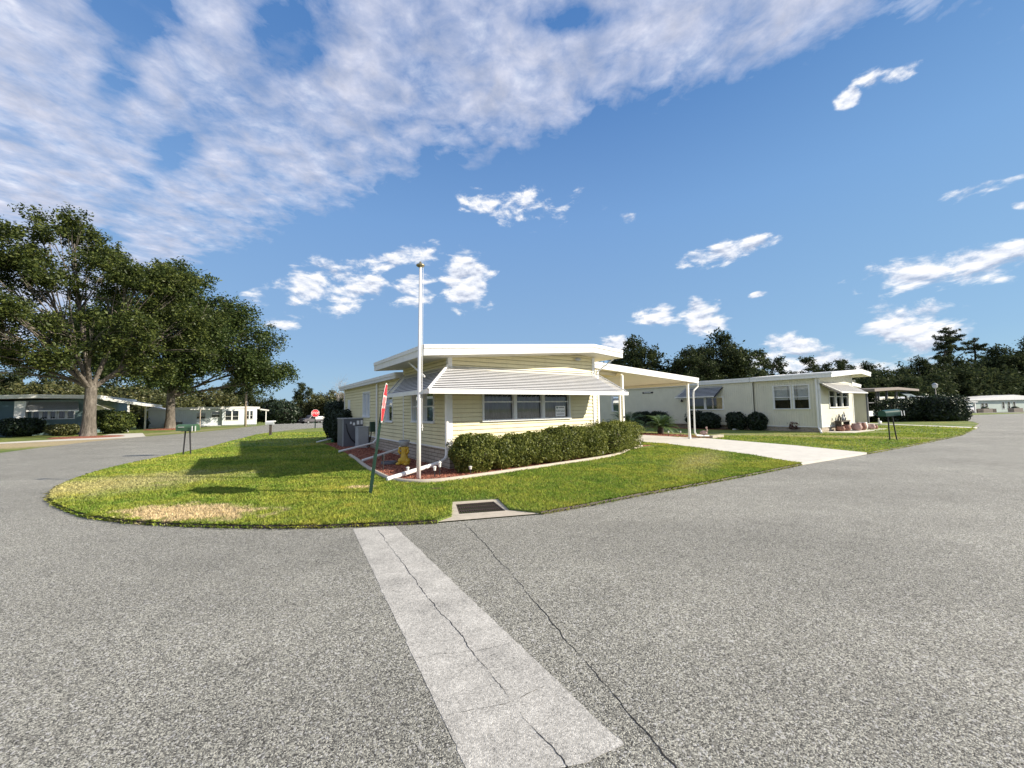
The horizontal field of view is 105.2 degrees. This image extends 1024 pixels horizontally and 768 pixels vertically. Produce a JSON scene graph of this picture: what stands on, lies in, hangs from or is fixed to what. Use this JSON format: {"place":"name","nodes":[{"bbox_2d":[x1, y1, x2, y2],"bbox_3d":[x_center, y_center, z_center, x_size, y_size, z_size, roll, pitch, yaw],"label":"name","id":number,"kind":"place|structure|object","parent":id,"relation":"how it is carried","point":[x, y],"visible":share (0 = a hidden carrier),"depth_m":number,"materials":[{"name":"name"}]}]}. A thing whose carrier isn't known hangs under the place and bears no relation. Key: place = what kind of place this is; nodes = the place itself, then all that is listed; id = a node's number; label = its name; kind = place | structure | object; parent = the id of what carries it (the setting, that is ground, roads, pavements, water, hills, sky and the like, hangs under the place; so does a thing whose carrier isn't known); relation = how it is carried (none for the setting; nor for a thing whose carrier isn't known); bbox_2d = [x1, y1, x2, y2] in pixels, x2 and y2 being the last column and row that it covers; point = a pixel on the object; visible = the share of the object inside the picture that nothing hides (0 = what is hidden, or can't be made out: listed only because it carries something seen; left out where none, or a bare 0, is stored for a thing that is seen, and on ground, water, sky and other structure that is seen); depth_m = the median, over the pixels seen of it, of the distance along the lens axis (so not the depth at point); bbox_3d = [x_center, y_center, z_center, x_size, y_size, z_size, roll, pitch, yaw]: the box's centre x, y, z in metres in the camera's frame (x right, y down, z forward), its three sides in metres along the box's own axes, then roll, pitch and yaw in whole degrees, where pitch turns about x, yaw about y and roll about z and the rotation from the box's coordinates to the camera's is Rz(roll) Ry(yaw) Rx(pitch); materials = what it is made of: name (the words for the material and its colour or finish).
{"place":"outdoors","nodes":[
{"label":"outdoors","id":0,"kind":"place"},
{"bbox_2d":[0,433,144,443],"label":"driveway","id":1,"kind":"structure","parent":0,"point":[129,435],"depth_m":26.52,"materials":[{"name":"concrete"}]},
{"bbox_2d":[40,428,799,528],"bbox_3d":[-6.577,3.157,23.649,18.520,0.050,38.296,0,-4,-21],"label":"lawn","id":2,"kind":"structure","parent":0,"point":[318,430],"depth_m":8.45,"materials":[{"name":"green plant"}]},
{"bbox_2d":[176,424,199,453],"bbox_3d":[-12.350,2.156,14.947,0.710,1.258,0.392,0,-4,-8],"label":"mailbox","id":3,"kind":"object","parent":2,"relation":"on","point":[188,427],"visible":0.9,"depth_m":14.89,"materials":[{"name":"green paint"}]},
{"bbox_2d":[369,383,386,493],"bbox_3d":[-2.555,1.083,7.445,0.065,2.215,0.750,7,-5,-13],"label":"stop sign","id":4,"kind":"object","parent":2,"relation":"on","point":[383,403],"visible":0.98,"depth_m":7.40,"materials":[{"name":"metal"}]},
{"bbox_2d":[325,442,648,478],"bbox_3d":[-2.859,2.444,13.286,14.833,0.060,9.054,-2,-4,16],"label":"mulch bed","id":5,"kind":"object","parent":2,"relation":"on","point":[394,469],"visible":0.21,"depth_m":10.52,"materials":[{"name":"brown wood"}]},
{"bbox_2d":[337,418,362,446],"bbox_3d":[-7.253,2.141,17.558,0.880,1.235,1.260,2,-4,-34],"label":"air conditioner","id":6,"kind":"object","parent":5,"relation":"on","point":[346,432],"visible":0.72,"depth_m":17.04,"materials":[{"name":"grey metal"}]},
{"bbox_2d":[355,426,368,447],"bbox_3d":[-6.324,2.236,16.500,0.460,0.885,0.540,2,-4,-34],"label":"utility box","id":7,"kind":"object","parent":5,"relation":"on","point":[361,435],"visible":0.89,"depth_m":16.31,"materials":[{"name":"grey metal"}]},
{"bbox_2d":[396,440,410,465],"bbox_3d":[-3.052,1.939,11.066,0.410,0.700,0.335,-2,-4,20],"label":"garden statue","id":8,"kind":"object","parent":5,"relation":"on","point":[404,459],"visible":0.94,"depth_m":10.99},
{"bbox_2d":[416,261,424,478],"bbox_3d":[-2.085,-0.303,8.938,0.200,5.080,0.200,-1,-4,0],"label":"flagpole","id":9,"kind":"object","parent":5,"relation":"on","point":[420,265],"visible":0.98,"depth_m":8.90,"materials":[{"name":"white metal"}]},
{"bbox_2d":[445,432,499,472],"bbox_3d":[-0.929,1.704,9.840,1.421,0.975,1.118,2,-4,-34],"label":"hedge bush","id":10,"kind":"object","parent":5,"relation":"on","point":[468,449],"visible":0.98,"depth_m":9.47,"materials":[{"name":"green plant"}]},
{"bbox_2d":[486,435,515,469],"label":"hedge bush","id":11,"kind":"object","parent":5,"relation":"on","point":[505,447],"visible":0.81,"depth_m":9.88,"materials":[{"name":"green plant"}]},
{"bbox_2d":[503,431,540,467],"bbox_3d":[0.164,1.742,10.571,1.232,0.957,1.082,2,-4,-34],"label":"hedge bush","id":12,"kind":"object","parent":5,"relation":"on","point":[524,446],"visible":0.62,"depth_m":10.25,"materials":[{"name":"green plant"}]},
{"bbox_2d":[524,429,562,463],"bbox_3d":[0.789,1.746,11.037,1.281,0.981,1.129,2,-4,-34],"label":"hedge bush","id":13,"kind":"object","parent":5,"relation":"on","point":[546,444],"visible":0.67,"depth_m":10.74,"materials":[{"name":"green plant"}]},
{"bbox_2d":[542,424,587,460],"bbox_3d":[1.524,1.724,11.593,1.492,1.069,1.234,2,-4,-34],"label":"hedge bush","id":14,"kind":"object","parent":5,"relation":"on","point":[570,436],"visible":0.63,"depth_m":11.27,"materials":[{"name":"green plant"}]},
{"bbox_2d":[571,424,610,457],"bbox_3d":[2.344,1.770,12.184,1.535,1.024,1.193,2,-4,-34],"label":"hedge bush","id":15,"kind":"object","parent":5,"relation":"on","point":[596,435],"visible":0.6,"depth_m":11.82,"materials":[{"name":"green plant"}]},
{"bbox_2d":[588,419,635,453],"bbox_3d":[3.213,1.737,12.984,1.697,1.166,1.433,2,-4,-34],"label":"hedge bush","id":16,"kind":"object","parent":5,"relation":"on","point":[618,435],"visible":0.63,"depth_m":12.61,"materials":[{"name":"green plant"}]},
{"bbox_2d":[613,420,643,450],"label":"hedge bush","id":17,"kind":"object","parent":5,"relation":"on","point":[636,435],"visible":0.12,"depth_m":14.04,"materials":[{"name":"green plant"}]},
{"bbox_2d":[349,445,642,482],"bbox_3d":[0.079,2.257,11.522,10.821,0.120,5.820,0,-4,-8],"label":"garden edging","id":18,"kind":"object","parent":2,"relation":"on","point":[369,468],"visible":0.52,"depth_m":9.46,"materials":[{"name":"beige concrete"}]},
{"bbox_2d":[316,344,708,480],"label":"house","id":19,"kind":"structure","parent":2,"relation":"on","point":[498,389],"depth_m":11.65,"materials":[{"name":"yellow"}]},
{"bbox_2d":[362,391,384,420],"bbox_3d":[-6.072,0.896,17.057,0.615,1.600,1.670,2,-4,-34],"label":"window","id":20,"kind":"structure","parent":19,"relation":"in","point":[366,395],"depth_m":16.88,"materials":[{"name":"grey glass"}]},
{"bbox_2d":[384,396,408,428],"bbox_3d":[-4.280,0.895,14.441,0.615,1.500,1.400,2,-4,-34],"label":"window","id":21,"kind":"structure","parent":19,"relation":"in","point":[389,414],"depth_m":14.40,"materials":[{"name":"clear glass"}]},
{"bbox_2d":[410,394,455,431],"bbox_3d":[-2.450,0.676,11.782,0.615,1.450,2.270,2,-4,-34],"label":"window","id":22,"kind":"structure","parent":19,"relation":"in","point":[427,400],"depth_m":11.57,"materials":[{"name":"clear glass"}]},
{"bbox_2d":[470,394,571,429],"bbox_3d":[0.377,0.610,11.855,3.730,1.440,0.615,2,-4,-34],"label":"window","id":23,"kind":"structure","parent":19,"relation":"in","point":[495,407],"depth_m":11.72,"materials":[{"name":"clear glass"}]},
{"bbox_2d":[0,413,1023,767],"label":"road","id":24,"kind":"structure","parent":0,"point":[862,611],"depth_m":2.92,"materials":[{"name":"grey asphalt"}]},
{"bbox_2d":[353,526,623,767],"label":"concrete strip","id":25,"kind":"object","parent":24,"relation":"on","point":[563,721],"visible":1,"depth_m":2.32,"materials":[{"name":"concrete"}]},
{"bbox_2d":[465,524,676,767],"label":"road crack","id":26,"kind":"object","parent":24,"relation":"on","point":[668,759],"visible":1,"depth_m":2.23,"materials":[{"name":"black asphalt"}]},
{"bbox_2d":[0,412,1023,522],"bbox_3d":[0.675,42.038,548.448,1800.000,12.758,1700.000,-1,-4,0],"label":"ground","id":27,"kind":"structure","parent":0,"point":[8,447],"depth_m":26.73,"materials":[{"name":"grey concrete"}]},
{"bbox_2d":[0,361,27,394],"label":"oak tree","id":28,"kind":"object","parent":27,"relation":"on","point":[7,380],"visible":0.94,"depth_m":63.29,"materials":[{"name":"green plant"}]},
{"bbox_2d":[0,378,28,394],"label":"oak tree","id":29,"kind":"object","parent":27,"relation":"on","point":[13,387],"visible":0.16,"depth_m":65.29,"materials":[{"name":"green plant"}]},
{"bbox_2d":[0,417,46,436],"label":"shrub","id":30,"kind":"object","parent":27,"relation":"on","point":[21,427],"visible":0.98,"depth_m":30.13,"materials":[{"name":"green plant"}]},
{"bbox_2d":[1,361,60,387],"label":"oak tree","id":31,"kind":"object","parent":27,"relation":"on","point":[43,380],"visible":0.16,"depth_m":88.05,"materials":[{"name":"green plant"}]},
{"bbox_2d":[11,380,106,395],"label":"oak tree","id":32,"kind":"object","parent":27,"relation":"on","point":[57,390],"visible":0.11,"depth_m":63.78,"materials":[{"name":"green plant"}]},
{"bbox_2d":[42,423,80,435],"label":"shrub","id":33,"kind":"object","parent":27,"relation":"on","point":[62,429],"visible":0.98,"depth_m":30.68,"materials":[{"name":"green plant"}]},
{"bbox_2d":[0,394,161,436],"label":"house","id":34,"kind":"structure","parent":27,"relation":"on","point":[60,409],"depth_m":32.70,"materials":[{"name":"grey"}]},
{"bbox_2d":[53,411,74,418],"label":"window","id":35,"kind":"structure","parent":34,"relation":"in","point":[66,414],"depth_m":33.19,"materials":[{"name":"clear glass"}]},
{"bbox_2d":[47,435,122,438],"bbox_3d":[-30.743,3.807,28.349,4.600,0.100,3.220,-1,-4,0],"label":"mulch ring","id":36,"kind":"object","parent":27,"relation":"on","point":[77,437],"visible":0.85,"depth_m":27.68,"materials":[{"name":"brown wood"}]},
{"bbox_2d":[73,379,133,395],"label":"oak tree","id":37,"kind":"object","parent":27,"relation":"on","point":[104,389],"visible":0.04,"depth_m":95.77,"materials":[{"name":"green plant"}]},
{"bbox_2d":[0,202,232,435],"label":"oak tree","id":38,"kind":"object","parent":27,"relation":"on","point":[150,322],"visible":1,"depth_m":27.80,"materials":[{"name":"green plant"}]},
{"bbox_2d":[96,409,139,433],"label":"shrub","id":39,"kind":"object","parent":27,"relation":"on","point":[110,422],"visible":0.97,"depth_m":32.61,"materials":[{"name":"green plant"}]},
{"bbox_2d":[104,386,165,420],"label":"oak tree","id":40,"kind":"object","parent":27,"relation":"on","point":[139,397],"visible":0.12,"depth_m":86.68,"materials":[{"name":"green plant"}]},
{"bbox_2d":[22,256,300,428],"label":"oak tree","id":41,"kind":"object","parent":27,"relation":"on","point":[244,364],"visible":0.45,"depth_m":40.35,"materials":[{"name":"green plant"}]},
{"bbox_2d":[136,390,205,417],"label":"oak tree","id":42,"kind":"object","parent":27,"relation":"on","point":[180,401],"visible":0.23,"depth_m":81.28,"materials":[{"name":"green plant"}]},
{"bbox_2d":[144,406,268,427],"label":"house","id":43,"kind":"structure","parent":27,"relation":"on","point":[223,416],"depth_m":48.07,"materials":[{"name":"white"}]},
{"bbox_2d":[224,410,238,420],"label":"window","id":44,"kind":"structure","parent":43,"relation":"in","point":[230,415],"depth_m":49.10,"materials":[{"name":"clear glass"}]},
{"bbox_2d":[188,385,243,406],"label":"oak tree","id":45,"kind":"object","parent":27,"relation":"on","point":[217,399],"visible":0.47,"depth_m":102.01,"materials":[{"name":"green plant"}]},
{"bbox_2d":[214,377,262,406],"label":"oak tree","id":46,"kind":"object","parent":27,"relation":"on","point":[251,399],"visible":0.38,"depth_m":118.61,"materials":[{"name":"green plant"}]},
{"bbox_2d":[49,499,436,528],"bbox_3d":[-11.601,2.688,14.940,5.196,0.042,27.911,2,-4,-38],"label":"lawn edge","id":47,"kind":"object","parent":27,"relation":"on","point":[348,525],"visible":0.43,"depth_m":5.44,"materials":[{"name":"soil"}]},
{"bbox_2d":[249,392,287,422],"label":"oak tree","id":48,"kind":"object","parent":27,"relation":"on","point":[260,417],"visible":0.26,"depth_m":121.23,"materials":[{"name":"green plant"}]},
{"bbox_2d":[261,401,303,423],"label":"shrub","id":49,"kind":"object","parent":27,"relation":"on","point":[285,412],"visible":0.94,"depth_m":72.44,"materials":[{"name":"green plant"}]},
{"bbox_2d":[292,381,313,422],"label":"oak tree","id":50,"kind":"object","parent":27,"relation":"on","point":[299,395],"visible":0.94,"depth_m":116.05,"materials":[{"name":"green plant"}]},
{"bbox_2d":[299,388,343,418],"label":"oak tree","id":51,"kind":"object","parent":27,"relation":"on","point":[319,401],"visible":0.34,"depth_m":117.15,"materials":[{"name":"green plant"}]},
{"bbox_2d":[322,398,343,439],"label":"hedge bush","id":52,"kind":"object","parent":27,"relation":"on","point":[333,405],"visible":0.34,"depth_m":21.07,"materials":[{"name":"green plant"}]},
{"bbox_2d":[327,407,352,442],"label":"hedge bush","id":53,"kind":"object","parent":27,"relation":"on","point":[334,415],"visible":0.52,"depth_m":19.07,"materials":[{"name":"green plant"}]},
{"bbox_2d":[439,499,538,521],"bbox_3d":[-0.441,2.087,6.237,1.523,0.222,1.140,0,-4,-14],"label":"storm drain","id":54,"kind":"object","parent":27,"relation":"on","point":[457,515],"visible":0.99,"depth_m":6.07,"materials":[{"name":"beige concrete"}]},
{"bbox_2d":[599,334,679,373],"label":"oak tree","id":55,"kind":"object","parent":27,"relation":"on","point":[635,353],"visible":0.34,"depth_m":56.72,"materials":[{"name":"green plant"}]},
{"bbox_2d":[540,462,801,514],"bbox_3d":[4.000,2.006,7.996,8.309,0.042,0.085,1,-4,-31],"label":"lawn edge","id":56,"kind":"object","parent":27,"relation":"on","point":[578,506],"visible":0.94,"depth_m":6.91,"materials":[{"name":"plant"}]},
{"bbox_2d":[645,433,721,437],"bbox_3d":[7.677,2.792,21.617,1.600,0.060,7.450,2,-4,-34],"label":"mulch bed","id":57,"kind":"object","parent":27,"relation":"on","point":[676,435],"visible":0.23,"depth_m":20.40,"materials":[{"name":"brown wood"}]},
{"bbox_2d":[605,410,644,427],"bbox_3d":[6.918,2.261,24.171,2.669,1.361,2.682,-1,-4,0],"label":"sago palm","id":58,"kind":"object","parent":57,"relation":"on","point":[627,416],"visible":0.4,"depth_m":23.76,"materials":[{"name":"green plant"}]},
{"bbox_2d":[643,415,677,433],"bbox_3d":[8.288,2.247,21.911,2.057,1.064,1.968,-3,-4,34],"label":"sago palm","id":59,"kind":"object","parent":57,"relation":"on","point":[660,423],"visible":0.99,"depth_m":21.73,"materials":[{"name":"green plant"}]},
{"bbox_2d":[663,345,727,380],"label":"oak tree","id":60,"kind":"object","parent":27,"relation":"on","point":[691,363],"visible":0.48,"depth_m":55.03,"materials":[{"name":"green plant"}]},
{"bbox_2d":[686,327,768,379],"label":"oak tree","id":61,"kind":"object","parent":27,"relation":"on","point":[734,360],"visible":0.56,"depth_m":57.25,"materials":[{"name":"green plant"}]},
{"bbox_2d":[748,347,788,376],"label":"oak tree","id":62,"kind":"object","parent":27,"relation":"on","point":[767,365],"visible":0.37,"depth_m":69.95,"materials":[{"name":"green plant"}]},
{"bbox_2d":[787,355,834,373],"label":"oak tree","id":63,"kind":"object","parent":27,"relation":"on","point":[813,368],"visible":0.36,"depth_m":70.06,"materials":[{"name":"green plant"}]},
{"bbox_2d":[830,358,859,388],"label":"oak tree","id":64,"kind":"object","parent":27,"relation":"on","point":[841,365],"visible":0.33,"depth_m":68.39,"materials":[{"name":"green plant"}]},
{"bbox_2d":[844,367,889,388],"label":"oak tree","id":65,"kind":"object","parent":27,"relation":"on","point":[862,381],"visible":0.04,"depth_m":82.37,"materials":[{"name":"green plant"}]},
{"bbox_2d":[856,360,893,377],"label":"oak tree","id":66,"kind":"object","parent":27,"relation":"on","point":[866,366],"visible":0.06,"depth_m":91.11,"materials":[{"name":"green plant"}]},
{"bbox_2d":[861,378,899,398],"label":"oak tree","id":67,"kind":"object","parent":27,"relation":"on","point":[870,395],"visible":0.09,"depth_m":67.68,"materials":[{"name":"green plant"}]},
{"bbox_2d":[861,364,944,396],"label":"oak tree","id":68,"kind":"object","parent":27,"relation":"on","point":[905,381],"visible":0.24,"depth_m":80.76,"materials":[{"name":"green plant"}]},
{"bbox_2d":[892,361,958,395],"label":"oak tree","id":69,"kind":"object","parent":27,"relation":"on","point":[933,377],"visible":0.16,"depth_m":83.59,"materials":[{"name":"green plant"}]},
{"bbox_2d":[892,354,959,393],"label":"oak tree","id":70,"kind":"object","parent":27,"relation":"on","point":[921,362],"visible":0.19,"depth_m":90.63,"materials":[{"name":"green plant"}]},
{"bbox_2d":[927,335,959,359],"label":"pine tree","id":71,"kind":"object","parent":27,"relation":"on","point":[945,348],"visible":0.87,"depth_m":108.71,"materials":[{"name":"green plant"}]},
{"bbox_2d":[922,353,973,381],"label":"oak tree","id":72,"kind":"object","parent":27,"relation":"on","point":[942,360],"visible":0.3,"depth_m":91.72,"materials":[{"name":"green plant"}]},
{"bbox_2d":[931,326,966,356],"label":"pine tree","id":73,"kind":"object","parent":27,"relation":"on","point":[943,331],"visible":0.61,"depth_m":109.90,"materials":[{"name":"green plant"}]},
{"bbox_2d":[943,357,993,392],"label":"oak tree","id":74,"kind":"object","parent":27,"relation":"on","point":[960,362],"visible":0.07,"depth_m":94.46,"materials":[{"name":"green plant"}]},
{"bbox_2d":[940,358,1004,396],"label":"oak tree","id":75,"kind":"object","parent":27,"relation":"on","point":[970,383],"visible":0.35,"depth_m":87.88,"materials":[{"name":"green plant"}]},
{"bbox_2d":[960,338,989,364],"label":"pine tree","id":76,"kind":"object","parent":27,"relation":"on","point":[975,347],"visible":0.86,"depth_m":112.15,"materials":[{"name":"green plant"}]},
{"bbox_2d":[955,395,1023,412],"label":"house","id":77,"kind":"structure","parent":27,"relation":"on","point":[1000,403],"depth_m":81.59,"materials":[{"name":"white paint"}]},
{"bbox_2d":[967,355,1023,394],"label":"oak tree","id":78,"kind":"object","parent":27,"relation":"on","point":[1009,377],"visible":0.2,"depth_m":90.13,"materials":[{"name":"green plant"}]},
{"bbox_2d":[971,343,1023,393],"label":"oak tree","id":79,"kind":"object","parent":27,"relation":"on","point":[1001,358],"visible":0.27,"depth_m":97.29,"materials":[{"name":"green plant"}]},
{"bbox_2d":[1005,337,1023,386],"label":"oak tree","id":80,"kind":"object","parent":27,"relation":"on","point":[1021,345],"visible":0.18,"depth_m":98.37,"materials":[{"name":"green plant"}]},
{"bbox_2d":[0,0,1023,405],"label":"sky","id":81,"kind":"structure","parent":0,"point":[827,180],"materials":[{"name":"blue"}]},
{"bbox_2d":[636,435,866,464],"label":"driveway","id":82,"kind":"structure","parent":0,"point":[804,455],"depth_m":13.48,"materials":[{"name":"concrete"}]},
{"bbox_2d":[637,424,976,453],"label":"lawn","id":83,"kind":"structure","parent":0,"point":[729,432],"depth_m":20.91,"materials":[{"name":"green plant"}]},
{"bbox_2d":[641,426,728,429],"bbox_3d":[11.172,3.135,28.048,1.000,0.060,8.801,1,-4,-33],"label":"mulch bed","id":84,"kind":"object","parent":83,"relation":"on","point":[697,428],"visible":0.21,"depth_m":26.09,"materials":[{"name":"brown wood"}]},
{"bbox_2d":[631,411,649,426],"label":"shrub","id":85,"kind":"object","parent":84,"relation":"on","point":[645,419],"visible":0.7,"depth_m":29.58,"materials":[{"name":"green plant"}]},
{"bbox_2d":[696,411,721,428],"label":"shrub","id":86,"kind":"object","parent":84,"relation":"on","point":[708,420],"visible":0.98,"depth_m":25.23,"materials":[{"name":"green plant"}]},
{"bbox_2d":[599,369,870,432],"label":"house","id":87,"kind":"structure","parent":83,"relation":"on","point":[815,402],"depth_m":23.68,"materials":[{"name":"paint"}]},
{"bbox_2d":[690,396,723,409],"bbox_3d":[13.110,1.305,26.350,0.615,1.360,2.950,2,-4,-34],"label":"window","id":88,"kind":"structure","parent":87,"relation":"in","point":[710,403],"depth_m":26.40,"materials":[{"name":"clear glass"}]},
{"bbox_2d":[772,385,800,408],"bbox_3d":[15.764,0.776,22.711,0.615,1.880,1.440,2,-4,-34],"label":"window","id":89,"kind":"structure","parent":87,"relation":"in","point":[780,393],"depth_m":22.78,"materials":[{"name":"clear glass"}]},
{"bbox_2d":[787,384,810,408],"bbox_3d":[16.295,0.720,21.939,0.615,1.880,1.320,2,-4,-34],"label":"window","id":90,"kind":"structure","parent":87,"relation":"in","point":[803,394],"depth_m":22.00,"materials":[{"name":"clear glass"}]},
{"bbox_2d":[828,390,849,407],"bbox_3d":[18.813,0.885,22.907,3.700,1.490,0.615,2,-4,-34],"label":"window","id":91,"kind":"structure","parent":87,"relation":"in","point":[836,400],"depth_m":23.56,"materials":[{"name":"clear glass"}]},
{"bbox_2d":[725,411,746,429],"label":"shrub","id":92,"kind":"object","parent":83,"relation":"on","point":[734,419],"visible":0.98,"depth_m":24.07,"materials":[{"name":"green plant"}]},
{"bbox_2d":[745,411,768,430],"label":"shrub","id":93,"kind":"object","parent":83,"relation":"on","point":[754,420],"visible":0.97,"depth_m":23.25,"materials":[{"name":"green plant"}]},
{"bbox_2d":[878,409,904,439],"bbox_3d":[15.695,1.728,16.141,0.750,1.358,0.391,-5,-3,-2],"label":"mailbox","id":94,"kind":"object","parent":83,"relation":"on","point":[890,413],"visible":0.91,"depth_m":16.11,"materials":[{"name":"green paint"}]},
{"bbox_2d":[870,413,1008,427],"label":"lawn","id":95,"kind":"structure","parent":0,"point":[955,423],"depth_m":28.39,"materials":[{"name":"green plant"}]},
{"bbox_2d":[853,387,918,422],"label":"house","id":96,"kind":"structure","parent":95,"relation":"on","point":[862,413],"depth_m":30.41,"materials":[{"name":"grey metal"}]},
{"bbox_2d":[868,398,927,421],"bbox_3d":[30.905,2.130,31.987,6.991,2.063,2.514,0,-4,-8],"label":"hedge bush","id":97,"kind":"object","parent":95,"relation":"on","point":[888,403],"visible":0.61,"depth_m":31.14,"materials":[{"name":"green plant"}]},
{"bbox_2d":[906,392,973,421],"bbox_3d":[34.360,1.861,31.484,3.680,2.434,2.802,0,-4,-8],"label":"hedge bush","id":98,"kind":"object","parent":95,"relation":"on","point":[939,408],"visible":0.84,"depth_m":30.62,"materials":[{"name":"green plant"}]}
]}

